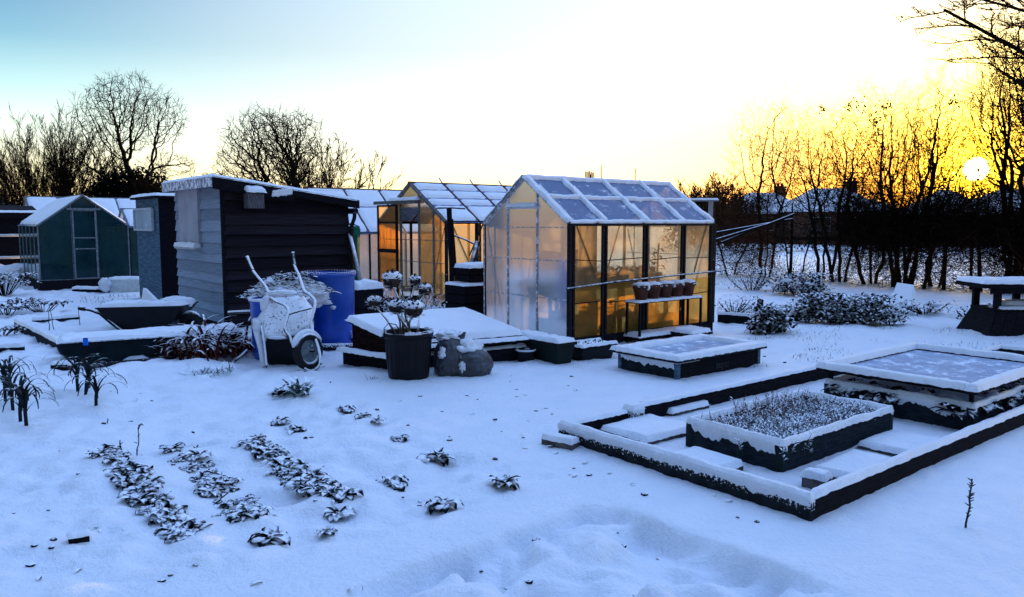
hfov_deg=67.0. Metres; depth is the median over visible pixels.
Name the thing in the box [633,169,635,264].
bean cane
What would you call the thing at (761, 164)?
bare tree
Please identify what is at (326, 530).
vegetable plant
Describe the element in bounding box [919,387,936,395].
leafy plant
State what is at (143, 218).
window
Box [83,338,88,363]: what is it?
stake
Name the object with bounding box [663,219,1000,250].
hedge
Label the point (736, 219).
hedge
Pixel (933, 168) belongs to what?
bare tree
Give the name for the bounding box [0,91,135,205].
bare tree
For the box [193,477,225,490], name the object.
vegetable plant
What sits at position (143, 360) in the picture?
plank
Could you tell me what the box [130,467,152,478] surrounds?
vegetable plant
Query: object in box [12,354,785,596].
soil crumbs
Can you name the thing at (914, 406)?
raised bed
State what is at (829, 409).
herb plant
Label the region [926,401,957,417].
leafy plant
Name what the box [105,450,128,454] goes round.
vegetable plant
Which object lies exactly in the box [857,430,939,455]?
paving slab
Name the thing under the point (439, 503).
vegetable plant
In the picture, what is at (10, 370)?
leek plant
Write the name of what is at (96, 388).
leek plant
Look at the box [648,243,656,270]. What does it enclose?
staked plant
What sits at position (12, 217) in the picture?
black shed
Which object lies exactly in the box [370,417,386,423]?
vegetable plant
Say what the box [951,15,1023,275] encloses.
bare tree
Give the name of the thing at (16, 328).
plant
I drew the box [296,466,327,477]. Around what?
vegetable plant
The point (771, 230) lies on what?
bungalow
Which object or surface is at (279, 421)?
vegetable plant
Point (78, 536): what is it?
block
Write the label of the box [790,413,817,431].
herb plant
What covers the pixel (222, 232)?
wooden shed
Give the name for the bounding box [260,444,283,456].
vegetable plant
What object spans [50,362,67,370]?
block
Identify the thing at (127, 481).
vegetable plant
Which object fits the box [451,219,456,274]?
support post
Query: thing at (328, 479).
vegetable plant
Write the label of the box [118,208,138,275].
greenhouse
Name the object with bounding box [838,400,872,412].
herb plant
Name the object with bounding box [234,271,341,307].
brush heap
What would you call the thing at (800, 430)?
herb plant
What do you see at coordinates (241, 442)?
vegetable plant
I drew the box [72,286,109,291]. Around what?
plank
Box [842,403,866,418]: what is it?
herb plant
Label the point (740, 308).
bush
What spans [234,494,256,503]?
vegetable plant
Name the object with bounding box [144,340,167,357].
dead plant
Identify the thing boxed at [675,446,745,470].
paving slab
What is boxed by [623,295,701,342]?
plant stand
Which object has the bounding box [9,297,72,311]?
plant
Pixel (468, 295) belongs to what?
crate
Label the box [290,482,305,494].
vegetable plant
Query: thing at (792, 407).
herb plant
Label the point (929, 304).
bush
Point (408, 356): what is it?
plant pot
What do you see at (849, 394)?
leafy plant
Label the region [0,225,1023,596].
snow ground
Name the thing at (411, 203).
greenhouse
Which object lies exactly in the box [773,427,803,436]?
herb plant
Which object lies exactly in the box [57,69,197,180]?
bare tree
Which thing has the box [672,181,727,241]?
bare tree
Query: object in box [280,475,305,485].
vegetable plant
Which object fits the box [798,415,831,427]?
herb plant
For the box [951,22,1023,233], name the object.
bare tree
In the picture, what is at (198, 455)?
vegetable plant
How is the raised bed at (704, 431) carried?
on the snow ground at (910, 535)
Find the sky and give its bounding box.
[0,0,1023,224]
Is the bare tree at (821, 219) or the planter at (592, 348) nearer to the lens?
the planter at (592, 348)
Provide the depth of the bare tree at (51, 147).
37.88 m
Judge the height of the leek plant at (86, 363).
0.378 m
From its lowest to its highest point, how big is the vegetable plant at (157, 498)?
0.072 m
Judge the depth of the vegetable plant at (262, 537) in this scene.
3.93 m
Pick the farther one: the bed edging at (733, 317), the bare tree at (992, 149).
the bare tree at (992, 149)
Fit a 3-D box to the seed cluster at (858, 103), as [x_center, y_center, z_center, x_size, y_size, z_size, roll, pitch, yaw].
[9.095,-5.182,20.603,0.470,0.397,0.518,0,6,0]
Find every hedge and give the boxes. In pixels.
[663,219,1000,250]
[695,158,856,281]
[700,206,1023,294]
[812,150,1023,291]
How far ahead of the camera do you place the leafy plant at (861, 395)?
6.55 m
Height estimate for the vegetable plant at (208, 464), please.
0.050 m
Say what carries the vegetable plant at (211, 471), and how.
on the snow ground at (910, 535)
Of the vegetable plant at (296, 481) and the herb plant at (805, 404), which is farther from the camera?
the herb plant at (805, 404)
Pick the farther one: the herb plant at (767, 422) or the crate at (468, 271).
the crate at (468, 271)
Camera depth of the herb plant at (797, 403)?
6.16 m
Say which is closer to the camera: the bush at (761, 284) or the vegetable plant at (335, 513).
the vegetable plant at (335, 513)
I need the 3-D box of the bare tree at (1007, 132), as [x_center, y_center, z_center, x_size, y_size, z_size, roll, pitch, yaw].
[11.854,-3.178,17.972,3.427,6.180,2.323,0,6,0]
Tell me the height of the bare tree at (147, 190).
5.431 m
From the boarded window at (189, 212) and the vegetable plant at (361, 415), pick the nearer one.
the vegetable plant at (361, 415)
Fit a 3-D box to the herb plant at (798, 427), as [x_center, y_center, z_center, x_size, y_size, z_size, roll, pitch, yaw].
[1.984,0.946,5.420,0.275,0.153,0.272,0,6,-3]
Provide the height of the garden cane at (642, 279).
0.132 m
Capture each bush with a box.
[82,164,167,197]
[715,267,782,290]
[715,295,770,312]
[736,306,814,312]
[743,302,797,335]
[763,272,839,295]
[785,291,915,325]
[886,299,955,315]
[942,301,989,318]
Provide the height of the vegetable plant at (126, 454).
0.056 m
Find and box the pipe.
[348,233,361,280]
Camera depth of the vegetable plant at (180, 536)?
3.94 m
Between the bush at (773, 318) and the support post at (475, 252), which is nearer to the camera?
the bush at (773, 318)
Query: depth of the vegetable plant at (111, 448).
5.40 m
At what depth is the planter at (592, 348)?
9.16 m
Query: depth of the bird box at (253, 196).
11.91 m
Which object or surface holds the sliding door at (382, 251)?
in the greenhouse at (411, 203)
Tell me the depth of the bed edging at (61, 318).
12.66 m
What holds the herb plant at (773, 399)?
on the raised bed at (704, 431)
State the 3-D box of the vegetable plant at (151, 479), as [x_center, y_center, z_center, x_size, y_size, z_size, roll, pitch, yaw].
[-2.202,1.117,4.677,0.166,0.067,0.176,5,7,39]
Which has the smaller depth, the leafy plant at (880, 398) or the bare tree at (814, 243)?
the leafy plant at (880, 398)
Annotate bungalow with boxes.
[719,184,788,243]
[780,178,884,244]
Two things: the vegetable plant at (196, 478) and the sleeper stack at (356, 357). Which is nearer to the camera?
the vegetable plant at (196, 478)
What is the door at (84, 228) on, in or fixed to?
in the greenhouse at (67, 242)
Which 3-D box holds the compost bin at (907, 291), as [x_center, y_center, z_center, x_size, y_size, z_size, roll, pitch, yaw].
[7.575,-0.064,15.069,0.370,0.420,1.048,0,6,0]
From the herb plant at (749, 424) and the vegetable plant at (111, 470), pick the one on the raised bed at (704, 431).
the herb plant at (749, 424)
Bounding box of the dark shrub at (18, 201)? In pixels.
[0,198,23,205]
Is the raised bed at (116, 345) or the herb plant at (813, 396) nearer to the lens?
the herb plant at (813, 396)
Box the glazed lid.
[815,342,1023,402]
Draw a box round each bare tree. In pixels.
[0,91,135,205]
[5,114,123,196]
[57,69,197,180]
[105,145,206,197]
[206,103,331,188]
[255,102,402,189]
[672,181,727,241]
[675,170,751,243]
[677,185,790,274]
[689,172,769,245]
[720,80,821,276]
[731,92,872,279]
[752,126,893,279]
[766,92,915,281]
[786,93,961,283]
[810,75,992,286]
[835,55,984,283]
[839,103,992,288]
[892,0,1023,142]
[893,68,993,286]
[931,39,1023,276]
[941,0,1023,259]
[946,26,1023,274]
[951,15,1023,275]
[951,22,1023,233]
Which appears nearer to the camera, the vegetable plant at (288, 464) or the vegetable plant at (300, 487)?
the vegetable plant at (300, 487)
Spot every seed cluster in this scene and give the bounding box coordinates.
[844,96,864,110]
[946,94,960,112]
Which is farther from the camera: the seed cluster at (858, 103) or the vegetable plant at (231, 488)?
the seed cluster at (858, 103)
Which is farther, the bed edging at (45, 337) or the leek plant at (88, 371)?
the bed edging at (45, 337)
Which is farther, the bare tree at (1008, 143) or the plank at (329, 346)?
the bare tree at (1008, 143)
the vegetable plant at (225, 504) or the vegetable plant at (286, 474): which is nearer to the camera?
the vegetable plant at (225, 504)
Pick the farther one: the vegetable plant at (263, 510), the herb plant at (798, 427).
the herb plant at (798, 427)
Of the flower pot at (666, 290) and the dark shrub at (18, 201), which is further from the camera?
the dark shrub at (18, 201)
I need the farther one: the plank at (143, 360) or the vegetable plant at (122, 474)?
the plank at (143, 360)
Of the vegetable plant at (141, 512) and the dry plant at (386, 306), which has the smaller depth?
the vegetable plant at (141, 512)
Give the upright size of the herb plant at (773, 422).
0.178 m
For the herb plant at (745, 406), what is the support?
on the raised bed at (704, 431)
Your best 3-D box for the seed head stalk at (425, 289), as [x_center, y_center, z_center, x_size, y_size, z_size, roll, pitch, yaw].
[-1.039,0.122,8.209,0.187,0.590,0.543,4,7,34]
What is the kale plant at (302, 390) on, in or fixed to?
on the snow ground at (910, 535)
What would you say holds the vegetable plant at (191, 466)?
on the snow ground at (910, 535)
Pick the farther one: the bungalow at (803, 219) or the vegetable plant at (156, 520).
the bungalow at (803, 219)
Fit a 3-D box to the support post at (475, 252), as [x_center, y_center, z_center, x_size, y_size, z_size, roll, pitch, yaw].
[-0.587,-0.704,12.287,0.105,0.422,0.304,3,6,25]
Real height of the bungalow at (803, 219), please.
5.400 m
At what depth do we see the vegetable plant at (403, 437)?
5.72 m
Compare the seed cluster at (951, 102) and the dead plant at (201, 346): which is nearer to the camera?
the dead plant at (201, 346)
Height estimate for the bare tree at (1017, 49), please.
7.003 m
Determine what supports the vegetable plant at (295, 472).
on the snow ground at (910, 535)
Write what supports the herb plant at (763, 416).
on the raised bed at (704, 431)
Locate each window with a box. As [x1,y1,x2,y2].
[133,207,154,230]
[174,188,201,249]
[811,217,830,230]
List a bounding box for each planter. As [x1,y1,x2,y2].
[517,329,576,364]
[572,337,617,360]
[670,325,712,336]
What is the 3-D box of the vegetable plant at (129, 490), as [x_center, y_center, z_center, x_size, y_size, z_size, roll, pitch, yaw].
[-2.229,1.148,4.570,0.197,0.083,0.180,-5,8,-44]
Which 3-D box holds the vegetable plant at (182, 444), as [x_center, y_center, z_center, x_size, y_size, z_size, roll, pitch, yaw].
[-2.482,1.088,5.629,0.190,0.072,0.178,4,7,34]
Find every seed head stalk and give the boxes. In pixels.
[365,293,396,333]
[380,269,410,330]
[385,297,404,333]
[401,273,421,331]
[401,297,425,329]
[403,281,433,333]
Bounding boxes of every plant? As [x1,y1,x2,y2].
[0,297,33,315]
[0,324,26,335]
[0,355,36,381]
[0,359,33,400]
[0,372,49,410]
[0,378,58,425]
[2,373,58,421]
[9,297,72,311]
[42,353,101,391]
[62,353,114,387]
[64,373,127,405]
[70,358,114,394]
[84,448,109,458]
[95,444,119,451]
[102,455,121,463]
[103,462,129,475]
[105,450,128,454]
[108,452,132,458]
[110,469,144,481]
[111,457,135,465]
[111,474,137,489]
[117,486,155,497]
[118,491,156,506]
[124,464,155,474]
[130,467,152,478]
[135,475,164,488]
[135,500,161,512]
[135,503,160,515]
[136,483,162,492]
[142,507,171,523]
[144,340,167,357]
[145,493,174,504]
[148,314,256,360]
[148,491,172,502]
[148,512,180,524]
[151,500,187,514]
[154,522,182,534]
[154,527,173,539]
[159,442,186,448]
[159,444,181,453]
[164,513,188,524]
[164,531,192,542]
[167,453,188,462]
[170,516,205,533]
[171,505,185,515]
[175,520,210,537]
[177,462,199,472]
[185,450,211,461]
[189,474,212,482]
[193,471,208,479]
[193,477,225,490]
[193,485,224,497]
[200,460,213,467]
[203,468,221,474]
[213,498,235,508]
[220,508,238,516]
[221,476,243,484]
[223,327,252,355]
[224,485,239,491]
[226,507,245,521]
[229,506,259,523]
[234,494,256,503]
[234,497,262,508]
[236,437,256,446]
[241,440,262,448]
[244,502,260,507]
[247,526,290,546]
[249,434,266,439]
[250,445,269,458]
[252,452,273,459]
[257,506,272,514]
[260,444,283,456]
[260,457,274,463]
[261,440,273,446]
[262,447,289,457]
[263,465,289,477]
[267,456,288,469]
[269,378,294,396]
[270,416,290,425]
[272,375,323,397]
[275,455,295,464]
[278,471,299,477]
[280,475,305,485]
[283,425,306,434]
[283,475,312,487]
[285,458,303,467]
[287,468,307,475]
[290,459,309,468]
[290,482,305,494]
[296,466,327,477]
[301,482,331,496]
[305,475,335,486]
[317,486,335,496]
[317,526,337,536]
[323,506,355,522]
[329,480,339,486]
[334,486,363,503]
[335,404,355,413]
[354,412,370,418]
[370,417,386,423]
[377,474,408,491]
[381,287,412,310]
[389,434,409,441]
[400,290,444,309]
[416,447,456,466]
[425,496,463,514]
[486,474,520,489]
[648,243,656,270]
[653,245,666,275]
[699,411,744,426]
[713,414,749,428]
[720,414,742,427]
[730,394,768,423]
[731,412,751,426]
[734,414,765,431]
[735,423,763,453]
[740,400,781,425]
[743,418,774,432]
[751,426,794,438]
[752,414,788,435]
[756,390,788,417]
[757,416,781,427]
[759,428,812,462]
[764,389,799,418]
[771,388,819,412]
[772,410,812,430]
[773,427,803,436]
[774,420,826,448]
[776,417,810,432]
[776,420,809,435]
[777,397,812,415]
[777,407,808,419]
[777,418,813,429]
[785,399,815,417]
[788,429,812,455]
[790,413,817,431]
[796,392,832,411]
[797,411,828,425]
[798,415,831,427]
[803,394,837,413]
[803,397,840,417]
[812,394,845,408]
[812,410,851,424]
[814,404,848,415]
[814,405,847,415]
[816,403,854,423]
[819,397,862,412]
[820,383,845,396]
[826,385,851,396]
[835,408,855,419]
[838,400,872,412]
[839,402,868,415]
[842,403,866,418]
[844,388,874,400]
[847,404,876,414]
[865,392,889,403]
[868,392,898,404]
[869,381,908,390]
[877,393,899,406]
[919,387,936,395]
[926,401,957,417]
[934,400,977,420]
[980,398,1005,415]
[982,392,1021,407]
[994,386,1023,401]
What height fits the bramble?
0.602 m
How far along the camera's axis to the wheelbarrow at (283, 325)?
8.84 m
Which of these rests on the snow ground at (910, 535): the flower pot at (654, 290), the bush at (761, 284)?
the bush at (761, 284)
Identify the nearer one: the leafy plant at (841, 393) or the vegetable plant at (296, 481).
the vegetable plant at (296, 481)
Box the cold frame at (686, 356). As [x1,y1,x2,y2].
[609,333,766,379]
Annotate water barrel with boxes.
[248,295,309,359]
[301,269,355,342]
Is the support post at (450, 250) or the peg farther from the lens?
the peg
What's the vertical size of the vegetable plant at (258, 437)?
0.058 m
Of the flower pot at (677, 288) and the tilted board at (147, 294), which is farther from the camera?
the tilted board at (147, 294)
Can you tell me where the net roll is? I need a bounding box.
[349,223,359,280]
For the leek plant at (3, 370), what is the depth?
7.01 m
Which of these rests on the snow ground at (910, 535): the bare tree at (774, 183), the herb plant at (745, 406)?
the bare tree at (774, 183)
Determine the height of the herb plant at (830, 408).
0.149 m
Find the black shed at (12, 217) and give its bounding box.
[0,205,37,264]
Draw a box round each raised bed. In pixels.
[55,322,242,364]
[686,390,893,472]
[823,375,1023,429]
[980,344,1023,354]
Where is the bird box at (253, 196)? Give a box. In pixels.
[243,185,266,208]
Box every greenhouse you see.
[17,194,130,290]
[23,196,135,216]
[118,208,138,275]
[303,187,438,292]
[373,178,593,305]
[483,174,716,342]
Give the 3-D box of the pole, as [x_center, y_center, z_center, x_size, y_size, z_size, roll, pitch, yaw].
[-3.326,0.170,9.620,0.449,0.066,0.067,1,6,13]
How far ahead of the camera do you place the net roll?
13.51 m
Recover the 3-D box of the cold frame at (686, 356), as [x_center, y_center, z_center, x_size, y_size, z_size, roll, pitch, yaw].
[2.011,0.664,8.744,1.622,0.331,0.992,-4,7,-39]
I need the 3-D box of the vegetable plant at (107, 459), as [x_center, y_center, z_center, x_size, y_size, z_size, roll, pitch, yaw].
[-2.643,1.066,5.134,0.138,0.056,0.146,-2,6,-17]
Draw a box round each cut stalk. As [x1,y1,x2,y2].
[399,315,410,331]
[401,313,404,333]
[416,319,419,332]
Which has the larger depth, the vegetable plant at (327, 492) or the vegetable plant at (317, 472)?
the vegetable plant at (317, 472)
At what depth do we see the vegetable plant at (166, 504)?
4.36 m
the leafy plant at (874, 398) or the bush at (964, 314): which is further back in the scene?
the bush at (964, 314)
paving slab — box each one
[599,414,685,443]
[639,394,708,415]
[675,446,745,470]
[814,449,890,479]
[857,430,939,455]
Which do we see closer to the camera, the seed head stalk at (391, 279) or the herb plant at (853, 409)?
the herb plant at (853, 409)
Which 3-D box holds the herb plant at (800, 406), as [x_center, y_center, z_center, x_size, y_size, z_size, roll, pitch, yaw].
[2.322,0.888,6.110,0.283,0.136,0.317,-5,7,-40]
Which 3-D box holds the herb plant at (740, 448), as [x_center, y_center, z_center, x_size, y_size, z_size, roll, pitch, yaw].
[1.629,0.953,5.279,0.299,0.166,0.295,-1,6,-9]
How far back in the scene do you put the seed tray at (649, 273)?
11.33 m
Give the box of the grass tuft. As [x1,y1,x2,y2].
[175,360,238,376]
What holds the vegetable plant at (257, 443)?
on the snow ground at (910, 535)
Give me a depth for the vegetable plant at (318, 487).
4.62 m
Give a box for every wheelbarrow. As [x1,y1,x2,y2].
[78,296,202,329]
[245,252,322,370]
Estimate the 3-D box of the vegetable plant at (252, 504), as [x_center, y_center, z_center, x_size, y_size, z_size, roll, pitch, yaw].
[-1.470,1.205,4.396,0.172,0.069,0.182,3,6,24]
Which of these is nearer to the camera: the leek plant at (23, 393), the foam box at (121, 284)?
the leek plant at (23, 393)
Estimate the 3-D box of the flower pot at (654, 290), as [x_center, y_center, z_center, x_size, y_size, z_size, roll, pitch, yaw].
[1.941,-0.115,10.621,0.261,0.260,0.266,-4,7,-36]
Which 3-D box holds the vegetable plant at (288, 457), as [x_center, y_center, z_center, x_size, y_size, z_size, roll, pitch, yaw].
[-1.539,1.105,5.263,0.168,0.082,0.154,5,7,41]
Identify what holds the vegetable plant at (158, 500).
on the snow ground at (910, 535)
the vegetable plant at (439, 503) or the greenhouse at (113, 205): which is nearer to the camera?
the vegetable plant at (439, 503)
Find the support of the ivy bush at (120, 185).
on the snow ground at (910, 535)
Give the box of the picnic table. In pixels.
[956,276,1023,335]
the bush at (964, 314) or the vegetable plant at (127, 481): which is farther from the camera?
the bush at (964, 314)
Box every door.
[71,210,98,278]
[377,204,398,299]
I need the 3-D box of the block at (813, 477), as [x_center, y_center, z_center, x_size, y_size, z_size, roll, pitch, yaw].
[1.857,1.109,4.723,0.168,0.143,0.121,5,8,42]
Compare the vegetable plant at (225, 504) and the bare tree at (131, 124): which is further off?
the bare tree at (131, 124)
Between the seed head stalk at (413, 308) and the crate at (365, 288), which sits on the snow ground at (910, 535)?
the crate at (365, 288)
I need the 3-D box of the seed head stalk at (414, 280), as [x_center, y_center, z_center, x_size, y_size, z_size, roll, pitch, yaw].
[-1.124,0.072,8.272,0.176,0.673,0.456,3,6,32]
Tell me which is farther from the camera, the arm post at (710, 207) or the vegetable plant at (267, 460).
the arm post at (710, 207)
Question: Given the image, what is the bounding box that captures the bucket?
[515,348,535,361]
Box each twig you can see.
[135,429,139,454]
[965,478,975,527]
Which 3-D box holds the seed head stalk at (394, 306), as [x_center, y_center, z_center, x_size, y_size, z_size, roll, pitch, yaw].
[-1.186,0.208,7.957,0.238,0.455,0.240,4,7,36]
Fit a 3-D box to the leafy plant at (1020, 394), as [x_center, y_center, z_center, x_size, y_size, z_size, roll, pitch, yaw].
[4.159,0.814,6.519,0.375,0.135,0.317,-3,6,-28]
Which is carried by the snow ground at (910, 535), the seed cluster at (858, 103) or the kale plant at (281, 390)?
the kale plant at (281, 390)
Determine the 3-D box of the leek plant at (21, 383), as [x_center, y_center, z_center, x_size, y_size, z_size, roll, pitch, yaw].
[-4.078,0.832,6.397,0.622,0.432,0.398,-4,7,-36]
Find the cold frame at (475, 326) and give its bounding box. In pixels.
[345,307,528,352]
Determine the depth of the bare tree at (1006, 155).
17.75 m
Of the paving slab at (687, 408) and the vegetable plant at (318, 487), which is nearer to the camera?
the vegetable plant at (318, 487)
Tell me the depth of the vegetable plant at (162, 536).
3.99 m
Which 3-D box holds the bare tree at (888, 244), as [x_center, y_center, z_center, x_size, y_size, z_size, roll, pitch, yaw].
[9.838,-2.893,19.446,4.650,5.328,2.474,0,6,0]
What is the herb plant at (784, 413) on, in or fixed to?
on the raised bed at (704, 431)
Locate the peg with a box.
[757,299,763,307]
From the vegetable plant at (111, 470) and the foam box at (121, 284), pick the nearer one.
the vegetable plant at (111, 470)
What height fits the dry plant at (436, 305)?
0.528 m
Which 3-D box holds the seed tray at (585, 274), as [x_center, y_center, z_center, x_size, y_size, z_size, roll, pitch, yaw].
[1.042,-0.318,10.745,0.611,0.256,0.471,-4,7,-39]
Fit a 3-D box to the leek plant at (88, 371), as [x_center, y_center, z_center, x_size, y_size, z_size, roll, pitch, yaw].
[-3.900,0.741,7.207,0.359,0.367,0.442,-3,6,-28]
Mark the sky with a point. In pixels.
(488, 92)
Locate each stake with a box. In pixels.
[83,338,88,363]
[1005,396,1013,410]
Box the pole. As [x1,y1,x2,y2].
[227,310,249,313]
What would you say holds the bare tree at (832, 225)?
on the snow ground at (910, 535)
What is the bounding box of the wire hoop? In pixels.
[384,323,398,340]
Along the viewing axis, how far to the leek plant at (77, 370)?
7.38 m
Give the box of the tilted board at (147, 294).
[142,288,157,300]
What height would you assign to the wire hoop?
0.176 m
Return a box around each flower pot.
[631,282,650,299]
[647,281,662,298]
[658,280,673,297]
[670,279,684,296]
[682,278,696,295]
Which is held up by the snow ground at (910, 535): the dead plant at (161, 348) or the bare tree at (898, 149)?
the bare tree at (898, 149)
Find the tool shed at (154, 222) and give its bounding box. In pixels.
[130,191,178,299]
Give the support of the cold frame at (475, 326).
on the sleeper stack at (356, 357)
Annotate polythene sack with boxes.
[433,328,493,376]
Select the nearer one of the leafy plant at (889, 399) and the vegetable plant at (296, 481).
the vegetable plant at (296, 481)
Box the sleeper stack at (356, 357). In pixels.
[335,343,527,369]
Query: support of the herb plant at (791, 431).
on the raised bed at (704, 431)
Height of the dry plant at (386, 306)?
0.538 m
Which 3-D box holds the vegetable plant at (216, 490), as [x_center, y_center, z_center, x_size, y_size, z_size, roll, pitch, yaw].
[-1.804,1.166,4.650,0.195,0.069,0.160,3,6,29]
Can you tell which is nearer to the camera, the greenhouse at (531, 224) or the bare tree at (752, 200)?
the greenhouse at (531, 224)
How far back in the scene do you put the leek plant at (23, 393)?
6.00 m
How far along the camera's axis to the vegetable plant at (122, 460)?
5.06 m
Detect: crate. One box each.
[354,278,383,314]
[445,281,483,313]
[454,262,482,281]
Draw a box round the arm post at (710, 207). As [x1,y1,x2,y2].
[689,198,718,254]
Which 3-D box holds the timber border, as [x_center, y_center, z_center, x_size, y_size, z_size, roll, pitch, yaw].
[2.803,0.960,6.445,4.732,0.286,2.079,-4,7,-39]
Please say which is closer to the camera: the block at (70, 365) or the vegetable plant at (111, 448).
the vegetable plant at (111, 448)
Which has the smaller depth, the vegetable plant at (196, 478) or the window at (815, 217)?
the vegetable plant at (196, 478)
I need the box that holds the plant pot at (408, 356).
[379,326,436,380]
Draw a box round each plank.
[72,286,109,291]
[91,356,176,367]
[322,343,352,349]
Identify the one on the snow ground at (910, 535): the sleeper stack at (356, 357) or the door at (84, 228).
the sleeper stack at (356, 357)
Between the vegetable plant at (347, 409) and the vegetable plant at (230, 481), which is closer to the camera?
the vegetable plant at (230, 481)
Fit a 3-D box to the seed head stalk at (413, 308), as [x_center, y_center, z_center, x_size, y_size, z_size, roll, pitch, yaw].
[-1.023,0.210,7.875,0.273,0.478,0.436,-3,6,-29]
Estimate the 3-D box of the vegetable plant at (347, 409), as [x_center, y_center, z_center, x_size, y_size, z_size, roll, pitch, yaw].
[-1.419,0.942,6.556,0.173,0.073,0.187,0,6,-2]
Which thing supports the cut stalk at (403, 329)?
in the plant pot at (408, 356)
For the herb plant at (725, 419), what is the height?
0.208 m
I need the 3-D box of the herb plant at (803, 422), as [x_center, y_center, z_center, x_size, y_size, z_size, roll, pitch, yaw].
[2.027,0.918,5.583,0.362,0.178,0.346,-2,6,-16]
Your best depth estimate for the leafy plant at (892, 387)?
6.70 m
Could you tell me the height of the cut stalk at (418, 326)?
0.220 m
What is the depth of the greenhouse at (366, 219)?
18.38 m
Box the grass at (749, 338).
[80,294,1016,366]
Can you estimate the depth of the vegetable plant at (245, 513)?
4.21 m
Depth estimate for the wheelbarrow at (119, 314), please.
11.15 m
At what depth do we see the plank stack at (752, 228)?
19.54 m
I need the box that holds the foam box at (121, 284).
[98,276,139,292]
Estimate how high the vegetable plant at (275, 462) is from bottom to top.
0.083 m
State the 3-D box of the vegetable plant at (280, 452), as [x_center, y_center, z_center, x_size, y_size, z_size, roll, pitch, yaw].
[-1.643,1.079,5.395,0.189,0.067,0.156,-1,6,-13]
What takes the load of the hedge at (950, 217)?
on the snow ground at (910, 535)
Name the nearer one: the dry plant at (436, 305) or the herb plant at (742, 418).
the herb plant at (742, 418)
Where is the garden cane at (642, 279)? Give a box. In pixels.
[566,270,724,289]
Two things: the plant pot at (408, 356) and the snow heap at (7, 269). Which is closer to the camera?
the plant pot at (408, 356)
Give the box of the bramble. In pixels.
[0,269,40,295]
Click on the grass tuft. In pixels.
(211, 371)
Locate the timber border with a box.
[557,365,1023,521]
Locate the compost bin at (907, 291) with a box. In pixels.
[890,283,917,306]
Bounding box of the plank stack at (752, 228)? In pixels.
[716,213,795,243]
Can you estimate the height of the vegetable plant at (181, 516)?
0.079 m
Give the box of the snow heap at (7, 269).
[0,263,24,282]
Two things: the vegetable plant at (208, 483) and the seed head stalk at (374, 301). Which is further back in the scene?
the seed head stalk at (374, 301)
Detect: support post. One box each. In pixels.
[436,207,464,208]
[447,209,454,281]
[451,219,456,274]
[454,235,473,244]
[469,223,482,255]
[470,241,480,261]
[475,224,478,261]
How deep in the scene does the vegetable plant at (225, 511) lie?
4.39 m
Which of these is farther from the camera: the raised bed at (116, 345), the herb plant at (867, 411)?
the raised bed at (116, 345)
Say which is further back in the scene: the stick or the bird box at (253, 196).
the bird box at (253, 196)
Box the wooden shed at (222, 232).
[162,174,359,327]
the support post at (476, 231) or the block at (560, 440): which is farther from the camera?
the support post at (476, 231)
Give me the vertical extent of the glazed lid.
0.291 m
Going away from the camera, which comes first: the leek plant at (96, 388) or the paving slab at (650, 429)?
the paving slab at (650, 429)
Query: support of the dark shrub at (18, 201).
on the snow ground at (910, 535)
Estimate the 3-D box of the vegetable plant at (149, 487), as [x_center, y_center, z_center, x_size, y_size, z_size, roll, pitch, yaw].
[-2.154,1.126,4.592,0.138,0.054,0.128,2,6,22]
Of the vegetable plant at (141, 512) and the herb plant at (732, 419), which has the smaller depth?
the vegetable plant at (141, 512)
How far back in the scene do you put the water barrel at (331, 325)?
9.94 m
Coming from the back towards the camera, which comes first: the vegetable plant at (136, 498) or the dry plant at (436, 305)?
the dry plant at (436, 305)
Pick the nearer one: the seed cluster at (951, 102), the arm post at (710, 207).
the arm post at (710, 207)
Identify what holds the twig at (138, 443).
on the snow ground at (910, 535)
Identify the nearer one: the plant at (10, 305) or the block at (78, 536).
the block at (78, 536)
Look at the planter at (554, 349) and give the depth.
8.90 m
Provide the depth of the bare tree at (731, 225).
24.39 m
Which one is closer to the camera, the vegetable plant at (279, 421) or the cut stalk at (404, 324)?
the vegetable plant at (279, 421)
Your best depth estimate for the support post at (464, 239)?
12.73 m
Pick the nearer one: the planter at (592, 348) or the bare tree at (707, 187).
the planter at (592, 348)
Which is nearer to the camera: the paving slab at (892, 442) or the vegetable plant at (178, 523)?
the vegetable plant at (178, 523)
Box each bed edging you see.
[0,342,24,351]
[14,318,62,354]
[32,314,80,322]
[717,311,752,324]
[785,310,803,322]
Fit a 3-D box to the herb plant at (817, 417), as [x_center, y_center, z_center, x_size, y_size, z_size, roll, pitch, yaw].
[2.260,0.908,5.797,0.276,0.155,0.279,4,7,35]
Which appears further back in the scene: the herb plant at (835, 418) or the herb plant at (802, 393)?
the herb plant at (802, 393)
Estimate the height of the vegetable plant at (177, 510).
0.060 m
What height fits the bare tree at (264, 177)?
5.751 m
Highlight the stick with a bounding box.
[234,349,247,361]
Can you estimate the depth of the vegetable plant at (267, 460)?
5.23 m
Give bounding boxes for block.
[50,360,73,370]
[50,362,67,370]
[66,528,90,543]
[540,431,579,450]
[800,467,832,488]

